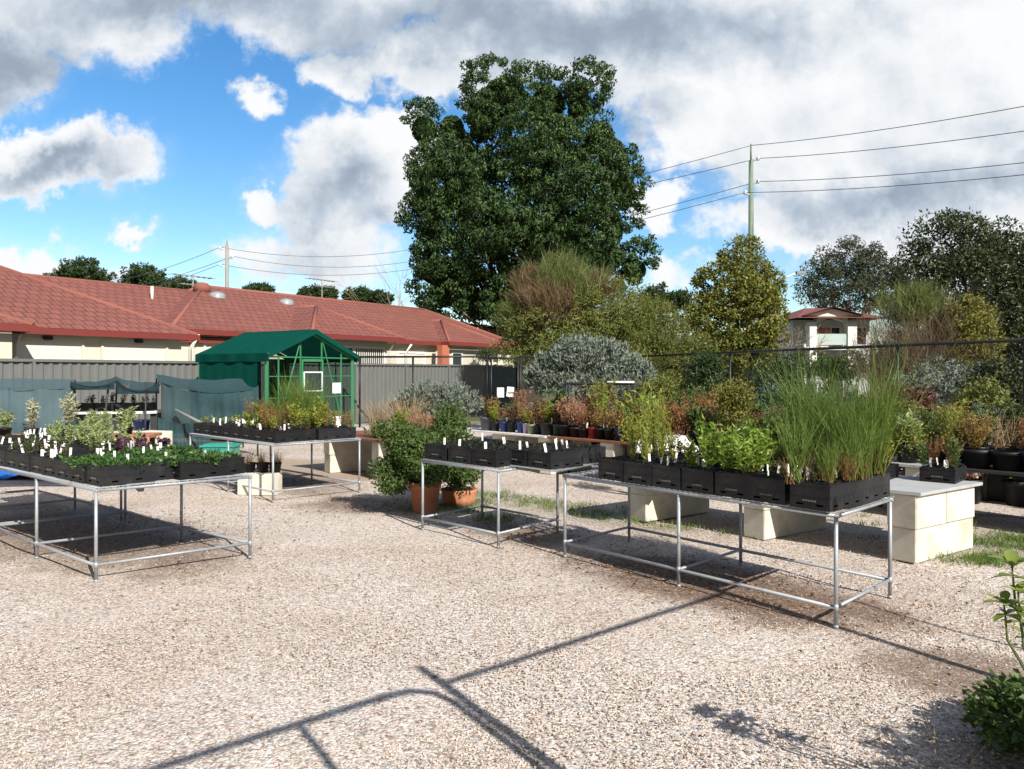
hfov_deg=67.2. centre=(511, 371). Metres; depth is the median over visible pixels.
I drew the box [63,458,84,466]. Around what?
seedling
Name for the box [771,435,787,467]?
seedling
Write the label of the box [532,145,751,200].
power line
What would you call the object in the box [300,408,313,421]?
seedling
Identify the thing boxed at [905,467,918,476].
cream block
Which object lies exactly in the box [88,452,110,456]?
seedling
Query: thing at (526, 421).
potted plant
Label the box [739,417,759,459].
seedling
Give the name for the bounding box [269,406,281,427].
seedling
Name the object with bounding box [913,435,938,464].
seedling
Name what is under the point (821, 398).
seedling
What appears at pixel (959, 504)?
cream block
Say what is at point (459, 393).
silver bush
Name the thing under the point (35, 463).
seedling tray
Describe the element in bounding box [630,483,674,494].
cream block
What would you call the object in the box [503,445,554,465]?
seedling tray
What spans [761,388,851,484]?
seedling
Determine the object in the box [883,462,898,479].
seedling tray
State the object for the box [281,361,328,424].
seedling
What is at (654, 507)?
cream block
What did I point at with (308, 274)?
power line
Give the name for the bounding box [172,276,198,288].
skyline tree
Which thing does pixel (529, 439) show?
cream block
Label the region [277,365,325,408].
seedling
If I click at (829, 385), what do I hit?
seedling
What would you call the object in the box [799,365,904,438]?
seedling
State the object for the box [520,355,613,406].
chain link fence
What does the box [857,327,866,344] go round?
window
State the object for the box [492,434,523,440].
cream block
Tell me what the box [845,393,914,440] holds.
seedling
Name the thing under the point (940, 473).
seedling tray
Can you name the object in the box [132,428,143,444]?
seedling
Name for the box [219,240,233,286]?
power pole
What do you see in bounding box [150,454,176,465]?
seedling
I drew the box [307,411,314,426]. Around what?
seedling
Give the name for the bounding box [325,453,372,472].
cream block
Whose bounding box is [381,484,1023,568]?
grass
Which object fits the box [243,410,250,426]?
seedling
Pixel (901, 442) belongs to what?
bed shrub
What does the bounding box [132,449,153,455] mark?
seedling
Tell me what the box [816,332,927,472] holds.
seedling
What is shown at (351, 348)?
window
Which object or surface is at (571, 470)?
cream block
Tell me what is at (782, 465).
seedling
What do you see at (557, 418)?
potted plant
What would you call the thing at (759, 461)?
seedling
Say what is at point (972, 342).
chain link fence
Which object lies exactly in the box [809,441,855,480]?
seedling
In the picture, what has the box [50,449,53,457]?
plant tag
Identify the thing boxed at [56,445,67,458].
seedling
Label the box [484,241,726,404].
tall shrub
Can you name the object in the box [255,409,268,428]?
seedling
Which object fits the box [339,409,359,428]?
seedling
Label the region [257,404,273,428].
seedling
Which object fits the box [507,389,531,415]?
potted plant
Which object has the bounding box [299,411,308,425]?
seedling
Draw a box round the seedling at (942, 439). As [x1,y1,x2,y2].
[940,434,965,462]
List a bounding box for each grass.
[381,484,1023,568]
[899,661,985,768]
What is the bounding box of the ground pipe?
[974,513,1023,518]
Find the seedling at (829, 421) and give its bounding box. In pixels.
[791,375,870,456]
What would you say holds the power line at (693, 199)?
attached to the power pole at (751, 214)
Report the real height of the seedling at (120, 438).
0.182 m
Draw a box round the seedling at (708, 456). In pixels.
[692,414,724,469]
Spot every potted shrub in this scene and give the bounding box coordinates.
[361,413,449,513]
[423,398,483,505]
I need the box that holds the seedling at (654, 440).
[646,382,665,457]
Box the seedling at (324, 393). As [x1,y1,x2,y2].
[298,375,342,409]
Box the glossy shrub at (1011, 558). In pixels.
[983,550,1023,670]
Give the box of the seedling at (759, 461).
[748,427,771,471]
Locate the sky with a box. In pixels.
[0,0,1023,352]
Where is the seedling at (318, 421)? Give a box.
[313,401,324,427]
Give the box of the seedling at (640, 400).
[638,388,661,449]
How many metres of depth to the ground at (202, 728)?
4.86 m
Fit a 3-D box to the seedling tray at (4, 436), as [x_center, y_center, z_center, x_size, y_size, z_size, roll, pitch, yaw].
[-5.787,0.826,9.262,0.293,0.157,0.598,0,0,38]
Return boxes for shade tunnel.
[0,374,258,455]
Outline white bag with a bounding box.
[635,434,696,452]
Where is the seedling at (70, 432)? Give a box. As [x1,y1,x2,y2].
[65,422,76,442]
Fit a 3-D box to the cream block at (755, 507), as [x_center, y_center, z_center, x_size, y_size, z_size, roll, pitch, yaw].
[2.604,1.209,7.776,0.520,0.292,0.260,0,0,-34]
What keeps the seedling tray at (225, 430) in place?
on the pipe table at (270, 444)
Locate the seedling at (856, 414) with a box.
[812,384,909,470]
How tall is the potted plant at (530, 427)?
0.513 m
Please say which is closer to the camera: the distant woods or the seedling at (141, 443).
the seedling at (141, 443)
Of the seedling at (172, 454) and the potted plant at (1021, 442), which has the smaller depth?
the seedling at (172, 454)
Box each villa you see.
[0,265,199,360]
[24,273,514,364]
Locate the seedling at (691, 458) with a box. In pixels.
[679,438,699,466]
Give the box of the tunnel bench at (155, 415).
[75,409,160,430]
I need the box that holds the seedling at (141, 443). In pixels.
[136,433,151,448]
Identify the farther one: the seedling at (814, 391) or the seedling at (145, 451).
the seedling at (145, 451)
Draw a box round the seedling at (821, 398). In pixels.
[769,353,858,469]
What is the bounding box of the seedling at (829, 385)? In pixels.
[774,351,868,449]
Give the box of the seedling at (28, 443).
[23,436,33,450]
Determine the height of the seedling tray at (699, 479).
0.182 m
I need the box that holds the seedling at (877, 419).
[814,359,954,466]
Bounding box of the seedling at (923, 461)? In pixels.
[915,438,929,465]
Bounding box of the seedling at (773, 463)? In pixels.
[767,456,782,472]
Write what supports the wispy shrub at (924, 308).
on the ground at (202, 728)
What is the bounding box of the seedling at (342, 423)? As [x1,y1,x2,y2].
[337,410,346,425]
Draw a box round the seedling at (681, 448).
[676,440,686,455]
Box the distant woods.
[679,332,1020,381]
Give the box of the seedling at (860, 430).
[796,400,894,477]
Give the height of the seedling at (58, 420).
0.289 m
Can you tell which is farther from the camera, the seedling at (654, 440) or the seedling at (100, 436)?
the seedling at (100, 436)
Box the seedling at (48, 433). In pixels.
[45,424,53,440]
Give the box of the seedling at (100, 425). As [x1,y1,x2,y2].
[92,420,105,437]
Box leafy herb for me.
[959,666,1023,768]
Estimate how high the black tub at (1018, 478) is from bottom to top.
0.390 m
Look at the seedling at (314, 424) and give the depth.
10.44 m
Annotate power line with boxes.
[110,248,217,281]
[143,257,229,284]
[221,264,410,274]
[222,247,405,256]
[234,256,408,266]
[450,182,753,256]
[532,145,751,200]
[628,193,742,222]
[637,158,756,186]
[746,174,1023,192]
[752,106,1023,145]
[759,131,1023,158]
[759,162,1023,181]
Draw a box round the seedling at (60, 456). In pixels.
[58,455,81,461]
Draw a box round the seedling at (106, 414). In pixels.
[99,408,112,438]
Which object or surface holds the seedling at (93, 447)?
in the seedling tray at (35, 463)
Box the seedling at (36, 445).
[29,436,41,453]
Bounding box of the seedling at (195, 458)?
[187,456,202,462]
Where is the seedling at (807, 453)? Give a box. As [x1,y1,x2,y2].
[770,376,833,470]
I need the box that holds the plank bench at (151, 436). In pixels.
[11,432,161,490]
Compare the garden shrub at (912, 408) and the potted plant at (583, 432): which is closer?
the garden shrub at (912, 408)
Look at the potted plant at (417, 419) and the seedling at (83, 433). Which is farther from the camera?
the potted plant at (417, 419)
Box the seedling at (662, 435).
[654,403,669,459]
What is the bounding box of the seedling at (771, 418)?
[760,412,781,455]
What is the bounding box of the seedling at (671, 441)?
[659,422,676,459]
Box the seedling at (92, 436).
[86,434,94,445]
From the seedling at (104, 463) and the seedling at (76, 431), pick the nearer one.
the seedling at (104, 463)
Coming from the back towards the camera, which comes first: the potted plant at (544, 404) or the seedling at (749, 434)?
the potted plant at (544, 404)
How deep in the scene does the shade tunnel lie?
14.42 m
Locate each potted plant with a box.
[0,408,17,435]
[24,398,40,433]
[57,391,80,434]
[86,409,99,430]
[113,405,138,433]
[235,443,257,472]
[251,449,270,472]
[265,450,284,472]
[344,389,401,437]
[375,386,435,427]
[394,408,413,429]
[403,412,430,430]
[418,412,436,431]
[480,394,501,430]
[487,403,499,430]
[494,407,510,431]
[504,401,519,429]
[506,398,533,421]
[507,409,517,431]
[516,400,535,432]
[522,407,530,432]
[523,404,545,433]
[530,395,543,424]
[533,409,546,434]
[534,395,555,420]
[539,401,555,434]
[542,389,575,423]
[552,402,565,435]
[555,395,584,436]
[562,396,589,437]
[571,409,588,437]
[576,400,607,427]
[585,374,617,427]
[585,404,616,438]
[588,413,601,438]
[589,417,606,444]
[594,386,625,424]
[598,409,614,439]
[607,404,623,436]
[613,412,625,440]
[619,391,638,418]
[623,400,641,432]
[629,390,656,415]
[657,403,674,431]
[671,395,691,435]
[674,389,715,440]
[685,403,707,445]
[705,405,719,440]
[742,407,762,426]
[747,390,782,426]
[754,407,785,427]
[783,401,805,451]
[895,409,924,462]
[917,410,958,456]
[930,398,966,462]
[938,444,982,503]
[946,409,1002,468]
[951,412,970,461]
[954,411,995,449]
[959,407,999,462]
[976,404,1023,464]
[989,421,1023,506]
[989,441,1023,471]
[1002,415,1023,450]
[1018,430,1023,471]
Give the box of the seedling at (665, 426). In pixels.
[656,413,672,452]
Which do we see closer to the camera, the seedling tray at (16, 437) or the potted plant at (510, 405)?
the seedling tray at (16, 437)
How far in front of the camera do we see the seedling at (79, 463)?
6.26 m
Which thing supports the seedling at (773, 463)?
in the seedling tray at (772, 488)
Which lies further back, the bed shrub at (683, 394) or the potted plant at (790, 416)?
the bed shrub at (683, 394)
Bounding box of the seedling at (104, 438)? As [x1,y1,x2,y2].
[101,430,107,443]
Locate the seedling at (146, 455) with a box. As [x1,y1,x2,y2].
[137,453,162,458]
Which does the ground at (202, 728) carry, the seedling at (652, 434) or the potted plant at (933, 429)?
the potted plant at (933, 429)
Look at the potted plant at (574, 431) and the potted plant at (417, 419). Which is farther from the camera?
the potted plant at (574, 431)
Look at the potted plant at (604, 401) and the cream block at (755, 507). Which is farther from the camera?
the potted plant at (604, 401)
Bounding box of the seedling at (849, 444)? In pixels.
[819,396,886,475]
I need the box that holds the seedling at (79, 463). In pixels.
[70,460,92,470]
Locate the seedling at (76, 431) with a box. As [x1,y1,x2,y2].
[72,419,85,440]
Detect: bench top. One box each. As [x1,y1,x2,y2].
[356,430,385,442]
[467,428,553,437]
[547,435,628,444]
[889,454,932,467]
[890,475,982,495]
[959,462,1023,476]
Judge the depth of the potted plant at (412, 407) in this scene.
11.90 m
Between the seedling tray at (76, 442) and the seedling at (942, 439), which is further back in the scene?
the seedling tray at (76, 442)
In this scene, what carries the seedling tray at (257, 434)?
on the pipe table at (270, 444)
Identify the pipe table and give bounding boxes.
[0,466,253,581]
[0,473,122,523]
[189,433,360,501]
[421,459,558,547]
[562,469,894,628]
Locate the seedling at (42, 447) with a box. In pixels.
[35,440,53,453]
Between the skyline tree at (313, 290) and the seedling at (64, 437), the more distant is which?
the skyline tree at (313, 290)
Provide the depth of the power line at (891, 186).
34.44 m
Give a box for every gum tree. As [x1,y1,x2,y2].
[790,234,908,314]
[877,207,1023,371]
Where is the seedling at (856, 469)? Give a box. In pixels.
[820,418,878,483]
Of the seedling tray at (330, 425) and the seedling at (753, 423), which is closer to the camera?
the seedling at (753, 423)
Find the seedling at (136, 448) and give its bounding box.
[132,446,149,451]
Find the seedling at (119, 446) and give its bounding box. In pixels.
[114,438,125,451]
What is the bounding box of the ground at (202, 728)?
[0,382,1023,768]
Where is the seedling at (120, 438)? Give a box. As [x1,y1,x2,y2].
[114,433,129,441]
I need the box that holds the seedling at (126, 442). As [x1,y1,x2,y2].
[124,438,132,446]
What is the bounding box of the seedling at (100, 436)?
[93,427,104,446]
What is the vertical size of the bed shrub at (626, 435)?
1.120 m
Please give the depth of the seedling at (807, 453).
5.60 m
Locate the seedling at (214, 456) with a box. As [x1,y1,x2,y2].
[198,452,224,464]
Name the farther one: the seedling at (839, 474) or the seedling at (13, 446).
the seedling at (13, 446)
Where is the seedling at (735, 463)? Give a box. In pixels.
[733,437,746,468]
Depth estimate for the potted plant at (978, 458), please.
8.22 m
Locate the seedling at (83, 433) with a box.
[76,417,91,444]
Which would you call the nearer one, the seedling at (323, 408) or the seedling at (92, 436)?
the seedling at (92, 436)
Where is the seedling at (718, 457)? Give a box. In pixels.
[713,426,734,466]
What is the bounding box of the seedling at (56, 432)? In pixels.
[48,420,62,442]
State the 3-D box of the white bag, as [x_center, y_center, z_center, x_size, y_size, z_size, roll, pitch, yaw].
[1.625,0.858,8.092,0.701,0.408,0.437,0,0,0]
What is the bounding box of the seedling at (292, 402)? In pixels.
[275,386,314,422]
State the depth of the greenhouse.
18.77 m
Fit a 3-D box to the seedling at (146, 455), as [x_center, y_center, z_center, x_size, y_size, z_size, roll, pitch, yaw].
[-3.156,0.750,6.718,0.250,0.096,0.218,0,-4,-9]
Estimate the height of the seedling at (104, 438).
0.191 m
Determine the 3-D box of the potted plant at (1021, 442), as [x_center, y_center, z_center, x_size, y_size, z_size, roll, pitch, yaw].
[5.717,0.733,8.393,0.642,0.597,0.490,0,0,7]
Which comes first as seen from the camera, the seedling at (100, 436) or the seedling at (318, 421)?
the seedling at (100, 436)
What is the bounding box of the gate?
[490,357,518,415]
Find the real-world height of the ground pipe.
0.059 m
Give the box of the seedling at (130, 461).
[115,460,136,467]
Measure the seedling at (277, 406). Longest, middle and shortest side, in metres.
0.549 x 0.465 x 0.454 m
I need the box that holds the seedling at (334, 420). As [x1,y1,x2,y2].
[329,414,341,427]
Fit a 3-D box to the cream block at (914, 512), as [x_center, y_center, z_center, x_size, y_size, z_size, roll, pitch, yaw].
[3.604,1.209,6.855,0.520,0.292,0.260,0,0,-34]
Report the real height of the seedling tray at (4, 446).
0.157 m
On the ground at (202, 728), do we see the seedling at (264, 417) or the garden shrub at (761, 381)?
the garden shrub at (761, 381)
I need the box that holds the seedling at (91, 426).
[78,422,92,443]
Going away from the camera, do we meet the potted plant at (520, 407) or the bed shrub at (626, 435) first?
the bed shrub at (626, 435)
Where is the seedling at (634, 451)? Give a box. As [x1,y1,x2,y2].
[621,402,645,460]
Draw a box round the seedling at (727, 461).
[713,428,737,470]
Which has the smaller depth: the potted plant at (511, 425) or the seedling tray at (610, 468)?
the seedling tray at (610, 468)
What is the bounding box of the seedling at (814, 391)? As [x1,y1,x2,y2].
[769,358,860,456]
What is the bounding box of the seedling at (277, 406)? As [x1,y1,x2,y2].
[267,394,285,419]
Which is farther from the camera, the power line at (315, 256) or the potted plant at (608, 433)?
the power line at (315, 256)
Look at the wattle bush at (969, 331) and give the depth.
20.17 m
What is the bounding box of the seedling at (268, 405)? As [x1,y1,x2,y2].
[258,392,275,422]
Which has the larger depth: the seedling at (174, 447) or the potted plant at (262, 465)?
the potted plant at (262, 465)
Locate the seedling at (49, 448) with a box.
[46,442,55,456]
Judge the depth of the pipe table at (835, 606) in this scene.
5.88 m
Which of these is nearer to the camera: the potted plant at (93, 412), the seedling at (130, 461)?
the seedling at (130, 461)
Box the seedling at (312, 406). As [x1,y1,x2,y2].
[309,399,323,414]
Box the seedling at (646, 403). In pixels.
[642,382,659,438]
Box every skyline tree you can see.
[42,255,118,281]
[116,261,181,287]
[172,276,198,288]
[242,281,275,291]
[296,282,340,298]
[340,284,395,304]
[636,281,692,339]
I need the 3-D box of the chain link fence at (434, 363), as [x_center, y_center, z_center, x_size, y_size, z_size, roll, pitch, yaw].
[-2.631,0.585,22.702,3.948,2.130,0.063,0,0,9]
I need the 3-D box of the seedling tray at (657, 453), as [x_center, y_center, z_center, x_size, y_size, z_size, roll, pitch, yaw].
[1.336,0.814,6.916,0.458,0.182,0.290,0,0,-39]
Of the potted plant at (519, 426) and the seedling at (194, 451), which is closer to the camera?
the seedling at (194, 451)
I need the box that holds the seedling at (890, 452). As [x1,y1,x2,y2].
[885,441,894,462]
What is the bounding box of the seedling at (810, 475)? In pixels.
[807,464,820,482]
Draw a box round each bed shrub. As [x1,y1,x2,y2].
[606,405,640,454]
[618,415,642,454]
[641,376,685,399]
[650,399,690,434]
[669,386,704,438]
[692,383,724,413]
[697,407,738,496]
[752,410,785,432]
[764,384,808,406]
[888,420,932,475]
[900,402,954,458]
[931,401,972,437]
[963,402,1007,500]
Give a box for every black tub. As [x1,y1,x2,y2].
[978,473,1011,501]
[1011,476,1023,481]
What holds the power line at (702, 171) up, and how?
attached to the power pole at (751, 214)
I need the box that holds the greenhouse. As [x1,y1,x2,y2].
[195,329,358,443]
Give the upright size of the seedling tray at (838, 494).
0.182 m
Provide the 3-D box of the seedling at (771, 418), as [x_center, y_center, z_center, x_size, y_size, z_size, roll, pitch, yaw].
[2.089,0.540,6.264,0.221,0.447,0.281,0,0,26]
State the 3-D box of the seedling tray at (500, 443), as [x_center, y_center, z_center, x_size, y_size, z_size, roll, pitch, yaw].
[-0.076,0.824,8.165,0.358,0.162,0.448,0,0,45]
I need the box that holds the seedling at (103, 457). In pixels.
[90,453,113,460]
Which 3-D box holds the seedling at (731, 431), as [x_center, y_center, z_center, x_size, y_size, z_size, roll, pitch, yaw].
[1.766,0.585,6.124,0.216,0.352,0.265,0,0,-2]
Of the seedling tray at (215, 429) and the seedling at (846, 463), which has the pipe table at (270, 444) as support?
the seedling tray at (215, 429)
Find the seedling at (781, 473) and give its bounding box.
[775,466,788,476]
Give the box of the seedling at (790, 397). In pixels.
[743,330,857,466]
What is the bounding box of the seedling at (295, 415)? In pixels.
[286,397,300,427]
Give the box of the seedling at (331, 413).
[329,409,337,422]
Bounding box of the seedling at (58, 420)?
[53,418,63,440]
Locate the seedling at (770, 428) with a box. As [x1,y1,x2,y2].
[761,412,783,459]
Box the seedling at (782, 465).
[777,457,786,473]
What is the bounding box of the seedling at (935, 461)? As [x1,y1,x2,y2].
[928,441,942,463]
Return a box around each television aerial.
[168,273,214,287]
[305,278,338,296]
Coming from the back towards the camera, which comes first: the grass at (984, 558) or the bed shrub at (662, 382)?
the bed shrub at (662, 382)
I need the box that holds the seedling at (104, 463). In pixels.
[91,459,117,465]
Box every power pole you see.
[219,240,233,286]
[743,144,759,372]
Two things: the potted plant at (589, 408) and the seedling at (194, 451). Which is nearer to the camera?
the seedling at (194, 451)
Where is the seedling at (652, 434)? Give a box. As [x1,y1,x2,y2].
[635,404,658,453]
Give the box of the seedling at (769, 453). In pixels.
[754,424,780,470]
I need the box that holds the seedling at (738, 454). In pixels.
[730,436,754,472]
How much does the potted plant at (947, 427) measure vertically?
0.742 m
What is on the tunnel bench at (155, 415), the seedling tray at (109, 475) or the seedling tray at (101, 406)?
the seedling tray at (101, 406)
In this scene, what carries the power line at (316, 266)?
attached to the power pole at (227, 258)
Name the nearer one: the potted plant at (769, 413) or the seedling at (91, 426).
the seedling at (91, 426)
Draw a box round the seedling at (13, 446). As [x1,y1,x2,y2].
[7,442,16,450]
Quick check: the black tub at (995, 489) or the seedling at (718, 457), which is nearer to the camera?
the seedling at (718, 457)
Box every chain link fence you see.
[359,355,488,426]
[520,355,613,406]
[640,338,1023,451]
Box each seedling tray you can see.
[0,433,43,438]
[0,439,24,442]
[0,441,35,444]
[0,442,51,448]
[0,444,60,466]
[6,446,76,468]
[11,434,64,438]
[16,448,89,471]
[30,450,102,473]
[42,452,110,476]
[53,440,115,444]
[55,459,86,479]
[69,457,139,483]
[71,442,114,447]
[75,403,96,411]
[78,442,136,448]
[86,460,172,486]
[95,402,118,410]
[115,402,136,410]
[134,402,156,410]
[167,456,244,479]
[193,421,233,433]
[202,422,241,434]
[211,423,243,435]
[221,423,257,437]
[231,424,269,438]
[241,425,286,439]
[252,427,296,441]
[264,427,315,442]
[298,424,336,427]
[309,425,355,439]
[424,441,474,460]
[448,443,498,463]
[461,438,502,442]
[472,445,511,467]
[487,440,530,445]
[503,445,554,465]
[527,447,582,469]
[528,441,576,446]
[554,444,605,463]
[598,454,654,481]
[624,457,681,485]
[636,451,680,456]
[651,460,701,489]
[666,454,700,459]
[682,463,735,494]
[715,467,771,499]
[748,470,817,504]
[790,475,862,511]
[833,471,889,502]
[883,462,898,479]
[919,463,966,483]
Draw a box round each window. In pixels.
[12,337,84,359]
[100,340,167,360]
[203,343,217,350]
[344,346,353,351]
[354,346,384,363]
[397,351,425,363]
[451,352,462,364]
[830,327,839,333]
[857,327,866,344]
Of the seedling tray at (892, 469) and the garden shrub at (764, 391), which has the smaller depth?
the seedling tray at (892, 469)
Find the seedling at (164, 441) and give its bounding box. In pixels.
[154,436,170,446]
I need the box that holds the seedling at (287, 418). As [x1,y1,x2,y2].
[279,401,296,425]
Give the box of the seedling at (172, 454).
[163,451,182,455]
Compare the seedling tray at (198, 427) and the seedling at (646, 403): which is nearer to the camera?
the seedling at (646, 403)
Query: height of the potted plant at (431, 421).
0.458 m
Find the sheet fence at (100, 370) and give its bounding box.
[0,358,514,430]
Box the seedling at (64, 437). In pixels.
[62,435,72,450]
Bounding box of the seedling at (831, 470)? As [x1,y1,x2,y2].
[801,427,858,482]
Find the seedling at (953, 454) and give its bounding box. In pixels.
[945,432,963,471]
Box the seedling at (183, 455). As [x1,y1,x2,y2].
[177,451,196,458]
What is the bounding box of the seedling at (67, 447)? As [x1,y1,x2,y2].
[61,440,70,456]
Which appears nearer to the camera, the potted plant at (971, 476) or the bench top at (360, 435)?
the potted plant at (971, 476)
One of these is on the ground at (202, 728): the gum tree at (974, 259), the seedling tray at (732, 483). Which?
the gum tree at (974, 259)
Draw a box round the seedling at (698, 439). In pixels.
[696,428,714,465]
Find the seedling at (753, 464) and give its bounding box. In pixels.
[750,462,759,472]
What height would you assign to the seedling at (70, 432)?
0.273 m
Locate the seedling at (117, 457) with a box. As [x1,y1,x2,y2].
[106,454,125,459]
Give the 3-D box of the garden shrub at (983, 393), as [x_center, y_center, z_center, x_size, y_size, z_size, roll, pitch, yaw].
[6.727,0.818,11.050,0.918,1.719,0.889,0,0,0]
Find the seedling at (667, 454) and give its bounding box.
[663,444,675,463]
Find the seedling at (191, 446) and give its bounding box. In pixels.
[171,444,195,449]
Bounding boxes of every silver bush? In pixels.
[387,379,484,431]
[519,332,658,426]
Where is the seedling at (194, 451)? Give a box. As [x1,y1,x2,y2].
[185,449,203,456]
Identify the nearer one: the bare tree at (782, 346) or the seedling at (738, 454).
the seedling at (738, 454)
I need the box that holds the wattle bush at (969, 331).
[928,291,1009,386]
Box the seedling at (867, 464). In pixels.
[830,394,906,480]
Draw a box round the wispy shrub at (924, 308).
[838,275,1011,414]
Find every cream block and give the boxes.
[140,430,171,446]
[237,471,281,495]
[324,439,357,454]
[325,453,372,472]
[360,440,371,452]
[372,441,390,460]
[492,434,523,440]
[524,436,538,443]
[538,437,570,442]
[540,465,591,474]
[571,440,590,443]
[600,442,628,456]
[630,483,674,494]
[630,492,708,521]
[743,499,789,509]
[744,506,825,539]
[887,492,945,529]
[892,517,972,563]
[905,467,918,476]
[946,487,973,522]
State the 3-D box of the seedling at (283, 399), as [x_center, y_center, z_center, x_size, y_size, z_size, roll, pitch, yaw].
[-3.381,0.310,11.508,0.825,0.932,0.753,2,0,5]
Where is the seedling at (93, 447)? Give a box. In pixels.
[88,437,99,449]
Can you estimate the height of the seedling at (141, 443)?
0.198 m
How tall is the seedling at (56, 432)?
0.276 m
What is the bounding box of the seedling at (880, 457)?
[807,326,962,476]
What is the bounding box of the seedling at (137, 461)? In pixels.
[124,458,150,468]
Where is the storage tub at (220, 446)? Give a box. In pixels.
[199,443,241,452]
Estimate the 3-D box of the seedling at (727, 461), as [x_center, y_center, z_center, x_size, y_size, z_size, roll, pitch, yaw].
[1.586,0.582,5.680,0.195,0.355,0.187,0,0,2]
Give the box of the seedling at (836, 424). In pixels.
[784,368,884,475]
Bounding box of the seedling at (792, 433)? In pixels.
[765,400,820,461]
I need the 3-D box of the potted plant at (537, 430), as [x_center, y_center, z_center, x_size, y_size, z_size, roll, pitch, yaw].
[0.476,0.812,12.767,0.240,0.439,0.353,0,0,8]
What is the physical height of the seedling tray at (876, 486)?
0.182 m
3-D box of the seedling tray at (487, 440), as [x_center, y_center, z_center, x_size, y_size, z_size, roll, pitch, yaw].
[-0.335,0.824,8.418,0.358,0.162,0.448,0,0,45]
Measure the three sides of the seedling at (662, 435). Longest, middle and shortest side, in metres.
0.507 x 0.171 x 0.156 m
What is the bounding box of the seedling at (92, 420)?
[84,412,98,436]
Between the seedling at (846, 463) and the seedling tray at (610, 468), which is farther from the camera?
the seedling tray at (610, 468)
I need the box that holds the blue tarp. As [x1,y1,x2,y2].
[0,469,41,478]
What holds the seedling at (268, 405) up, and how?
in the seedling tray
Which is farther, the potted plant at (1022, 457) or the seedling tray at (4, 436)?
the seedling tray at (4, 436)
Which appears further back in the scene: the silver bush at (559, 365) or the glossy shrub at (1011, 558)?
the silver bush at (559, 365)
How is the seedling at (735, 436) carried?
in the seedling tray at (699, 479)
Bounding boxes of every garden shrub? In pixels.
[475,347,493,364]
[573,380,619,426]
[619,370,680,417]
[670,383,711,429]
[676,347,730,401]
[688,402,715,439]
[710,376,763,499]
[740,352,809,401]
[757,382,839,415]
[765,401,791,415]
[789,346,882,402]
[863,395,932,506]
[872,377,945,417]
[883,353,982,412]
[945,370,1017,431]
[953,353,1022,419]
[995,399,1023,445]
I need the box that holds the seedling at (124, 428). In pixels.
[117,417,130,437]
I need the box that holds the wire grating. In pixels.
[509,462,597,471]
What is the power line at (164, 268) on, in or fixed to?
attached to the power pole at (227, 258)
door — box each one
[301,359,322,407]
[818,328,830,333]
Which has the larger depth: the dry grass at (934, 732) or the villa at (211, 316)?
the villa at (211, 316)
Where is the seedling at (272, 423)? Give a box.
[268,411,277,429]
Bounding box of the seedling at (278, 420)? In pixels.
[269,395,287,422]
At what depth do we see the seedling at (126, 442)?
7.65 m
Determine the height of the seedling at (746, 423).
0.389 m
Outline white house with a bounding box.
[764,307,883,397]
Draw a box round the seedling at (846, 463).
[831,452,856,482]
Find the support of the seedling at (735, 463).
in the seedling tray at (732, 483)
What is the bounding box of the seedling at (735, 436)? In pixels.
[730,423,742,459]
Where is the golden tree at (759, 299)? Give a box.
[679,233,791,394]
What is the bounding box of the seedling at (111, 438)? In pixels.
[105,426,115,444]
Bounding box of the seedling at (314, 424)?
[311,411,316,426]
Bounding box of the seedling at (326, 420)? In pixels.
[322,411,330,426]
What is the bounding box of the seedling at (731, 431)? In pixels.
[717,424,741,459]
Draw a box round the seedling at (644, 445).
[632,402,652,466]
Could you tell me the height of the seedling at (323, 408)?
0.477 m
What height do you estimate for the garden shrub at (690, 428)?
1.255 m
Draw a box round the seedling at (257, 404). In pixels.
[253,400,262,421]
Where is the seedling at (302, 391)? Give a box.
[283,376,318,407]
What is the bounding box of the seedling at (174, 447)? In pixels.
[171,445,188,449]
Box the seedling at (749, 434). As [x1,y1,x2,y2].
[736,419,763,468]
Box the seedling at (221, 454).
[200,451,223,459]
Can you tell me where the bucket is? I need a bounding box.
[133,419,149,430]
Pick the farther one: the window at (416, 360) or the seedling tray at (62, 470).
the window at (416, 360)
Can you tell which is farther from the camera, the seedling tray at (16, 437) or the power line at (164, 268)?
the power line at (164, 268)
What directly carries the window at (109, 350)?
in the villa at (29, 304)
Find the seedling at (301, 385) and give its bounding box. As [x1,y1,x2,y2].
[286,373,317,398]
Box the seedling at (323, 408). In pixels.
[316,396,328,425]
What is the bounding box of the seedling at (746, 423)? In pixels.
[737,417,756,435]
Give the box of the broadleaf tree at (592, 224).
[393,51,663,401]
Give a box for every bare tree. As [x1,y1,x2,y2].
[333,255,453,312]
[758,325,842,383]
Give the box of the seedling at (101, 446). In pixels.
[98,441,107,452]
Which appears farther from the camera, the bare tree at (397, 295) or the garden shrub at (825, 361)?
the bare tree at (397, 295)
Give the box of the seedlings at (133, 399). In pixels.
[0,392,700,465]
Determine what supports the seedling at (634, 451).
in the seedling tray at (636, 472)
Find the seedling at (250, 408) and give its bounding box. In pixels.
[244,397,260,419]
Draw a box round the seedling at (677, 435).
[668,420,689,452]
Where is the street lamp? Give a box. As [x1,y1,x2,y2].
[769,271,805,378]
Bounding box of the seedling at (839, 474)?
[836,459,843,476]
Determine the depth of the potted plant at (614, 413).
12.18 m
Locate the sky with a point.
(160, 133)
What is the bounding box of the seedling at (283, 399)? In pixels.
[255,370,303,421]
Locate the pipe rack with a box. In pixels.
[565,381,635,472]
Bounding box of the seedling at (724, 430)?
[715,422,729,452]
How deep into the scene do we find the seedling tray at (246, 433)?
10.32 m
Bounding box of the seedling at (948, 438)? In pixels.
[933,432,964,466]
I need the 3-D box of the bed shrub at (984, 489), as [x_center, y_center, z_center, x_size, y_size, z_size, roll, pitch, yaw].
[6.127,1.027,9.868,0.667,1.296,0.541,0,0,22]

